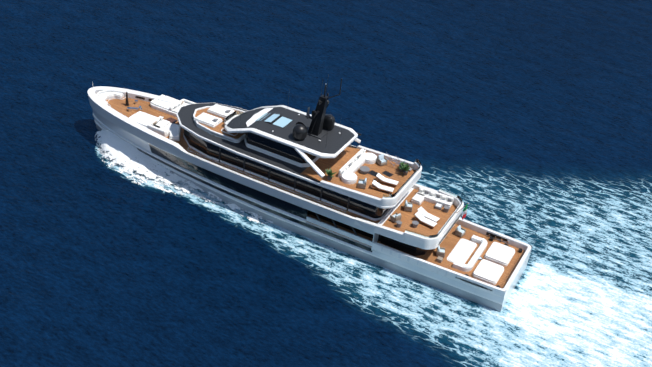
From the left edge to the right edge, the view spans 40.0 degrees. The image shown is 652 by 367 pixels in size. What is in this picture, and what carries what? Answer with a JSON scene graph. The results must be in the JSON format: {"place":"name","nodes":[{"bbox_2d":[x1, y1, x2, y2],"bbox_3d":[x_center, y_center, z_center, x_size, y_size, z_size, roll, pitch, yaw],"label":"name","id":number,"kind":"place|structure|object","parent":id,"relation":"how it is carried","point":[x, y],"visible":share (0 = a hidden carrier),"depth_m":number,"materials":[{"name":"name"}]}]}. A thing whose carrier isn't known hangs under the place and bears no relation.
{"place":"outdoors","nodes":[
{"label":"outdoors","id":0,"kind":"place"},
{"bbox_2d":[0,0,651,366],"bbox_3d":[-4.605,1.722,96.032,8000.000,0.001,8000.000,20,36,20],"label":"sea","id":1,"kind":"structure","parent":0,"point":[528,121],"depth_m":99.96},
{"bbox_2d":[95,130,272,223],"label":"bow wave","id":2,"kind":"object","parent":1,"relation":"on","point":[120,150],"visible":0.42,"depth_m":97.63,"materials":[{"name":"white liquid"}]},
{"bbox_2d":[88,95,374,261],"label":"hull","id":3,"kind":"object","parent":1,"relation":"in","point":[281,209],"visible":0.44,"depth_m":92.27,"materials":[{"name":"paint"}]},
{"bbox_2d":[88,86,379,224],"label":"bulwark","id":4,"kind":"object","parent":3,"relation":"on","point":[118,108],"visible":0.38,"depth_m":97.29,"materials":[{"name":"white paint"}]},
{"bbox_2d":[184,129,388,217],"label":"window band","id":5,"kind":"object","parent":4,"relation":"on","point":[212,150],"depth_m":90.01,"materials":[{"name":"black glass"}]},
{"bbox_2d":[219,147,349,210],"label":"mullions","id":6,"kind":"object","parent":5,"relation":"attached to","point":[294,180],"visible":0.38,"depth_m":89.86,"materials":[{"name":"black metal"}]},
{"bbox_2d":[176,103,420,208],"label":"brow slab","id":7,"kind":"structure","parent":5,"relation":"on","point":[264,163],"depth_m":88.84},
{"bbox_2d":[193,118,244,142],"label":"windshield","id":8,"kind":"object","parent":7,"relation":"on","point":[218,136],"depth_m":92.58,"materials":[{"name":"black glass"}]},
{"bbox_2d":[195,108,244,138],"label":"deck floor","id":9,"kind":"structure","parent":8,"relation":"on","point":[219,127],"depth_m":93.67,"materials":[{"name":"brown wood"}]},
{"bbox_2d":[193,106,244,140],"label":"terrace coaming","id":10,"kind":"object","parent":9,"relation":"on","point":[217,133],"visible":0.48,"depth_m":92.91,"materials":[{"name":"white paint"}]},
{"bbox_2d":[178,103,356,182],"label":"grey brow","id":11,"kind":"object","parent":7,"relation":"on","point":[185,114],"visible":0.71,"depth_m":91.67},
{"bbox_2d":[245,108,316,162],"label":"house","id":12,"kind":"structure","parent":7,"relation":"on","point":[275,147],"depth_m":89.84,"materials":[{"name":"black glass"}]},
{"bbox_2d":[224,105,357,157],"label":"roof","id":13,"kind":"structure","parent":12,"relation":"on","point":[335,142],"depth_m":89.93,"materials":[{"name":"grey metal"}]},
{"bbox_2d":[258,113,293,127],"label":"skylight frames","id":14,"kind":"structure","parent":13,"relation":"on","point":[276,120],"depth_m":91.45,"materials":[{"name":"white metal"}]},
{"bbox_2d":[256,113,291,127],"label":"skylights","id":15,"kind":"object","parent":14,"relation":"in","point":[282,122],"visible":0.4,"depth_m":91.47,"materials":[{"name":"blue glass"}]},
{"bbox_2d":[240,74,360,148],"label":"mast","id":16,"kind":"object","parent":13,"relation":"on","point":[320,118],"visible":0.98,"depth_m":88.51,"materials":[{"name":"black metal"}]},
{"bbox_2d":[244,139,318,167],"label":"house base","id":17,"kind":"object","parent":7,"relation":"on","point":[282,158],"visible":0.38,"depth_m":89.97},
{"bbox_2d":[295,138,360,177],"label":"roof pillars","id":18,"kind":"structure","parent":7,"relation":"on","point":[315,168],"depth_m":87.08,"materials":[{"name":"white metal"}]},
{"bbox_2d":[301,146,414,198],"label":"deck floor","id":19,"kind":"structure","parent":7,"relation":"on","point":[341,159],"depth_m":89.23,"materials":[{"name":"brown wood"}]},
{"bbox_2d":[320,145,421,205],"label":"deck bulwark","id":20,"kind":"object","parent":7,"relation":"on","point":[388,201],"visible":0.75,"depth_m":86.35,"materials":[{"name":"white paint"}]},
{"bbox_2d":[382,159,420,197],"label":"glass railing","id":21,"kind":"object","parent":20,"relation":"on","point":[409,178],"visible":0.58,"depth_m":87.08,"materials":[{"name":"clear glass"}]},
{"bbox_2d":[183,136,390,220],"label":"house base","id":22,"kind":"object","parent":4,"relation":"on","point":[323,200],"visible":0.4,"depth_m":90.09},
{"bbox_2d":[371,208,392,250],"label":"hull cap","id":23,"kind":"object","parent":3,"relation":"on","point":[375,237],"visible":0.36,"depth_m":87.13,"materials":[{"name":"grey metal"}]},
{"bbox_2d":[371,219,531,311],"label":"stern hull","id":24,"kind":"object","parent":1,"relation":"in","point":[458,288],"visible":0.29,"depth_m":85.49,"materials":[{"name":"paint"}]},
{"bbox_2d":[456,277,491,290],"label":"stern slits","id":25,"kind":"object","parent":24,"relation":"on","point":[474,284],"visible":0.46,"depth_m":83.44,"materials":[{"name":"black glass"}]},
{"bbox_2d":[307,214,379,246],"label":"passage floor","id":26,"kind":"structure","parent":0,"point":[342,228],"depth_m":88.94,"materials":[{"name":"brown wood"}]},
{"bbox_2d":[306,213,372,245],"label":"passage fins","id":27,"kind":"object","parent":26,"relation":"on","point":[319,222],"visible":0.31,"depth_m":88.11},
{"bbox_2d":[306,210,524,287],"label":"deck","id":28,"kind":"structure","parent":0,"point":[450,241],"depth_m":87.83,"materials":[{"name":"brown wood"}]},
{"bbox_2d":[92,81,523,287],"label":"furniture","id":29,"kind":"object","parent":28,"relation":"on","point":[489,272],"visible":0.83,"depth_m":89.41,"materials":[{"name":"white cushion fabric"},{"name":"rope wicker"},{"name":"teak"}]},
{"bbox_2d":[307,210,427,255],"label":"house","id":30,"kind":"structure","parent":28,"relation":"on","point":[407,248],"depth_m":87.38,"materials":[{"name":"black glass"}]},
{"bbox_2d":[374,188,461,249],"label":"aft slab","id":31,"kind":"structure","parent":30,"relation":"on","point":[394,237],"depth_m":85.83,"materials":[{"name":"white paint"}]},
{"bbox_2d":[354,183,463,248],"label":"deck bulwark","id":32,"kind":"object","parent":31,"relation":"on","point":[417,240],"visible":0.54,"depth_m":85.32,"materials":[{"name":"white paint"}]},
{"bbox_2d":[408,188,462,237],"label":"glass railing","id":33,"kind":"object","parent":32,"relation":"on","point":[436,235],"visible":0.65,"depth_m":86.24,"materials":[{"name":"clear glass"}]},
{"bbox_2d":[382,189,456,236],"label":"teak deck","id":34,"kind":"structure","parent":31,"relation":"on","point":[407,219],"depth_m":88.16,"materials":[{"name":"brown wood"}]},
{"bbox_2d":[372,218,530,296],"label":"bulwark","id":35,"kind":"object","parent":28,"relation":"on","point":[484,231],"visible":0.58,"depth_m":85.68,"materials":[{"name":"white paint"}]},
{"bbox_2d":[486,232,508,242],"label":"mooring recess","id":36,"kind":"object","parent":35,"relation":"attached to","point":[497,237],"visible":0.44,"depth_m":90.00,"materials":[{"name":"black metal"}]}
]}

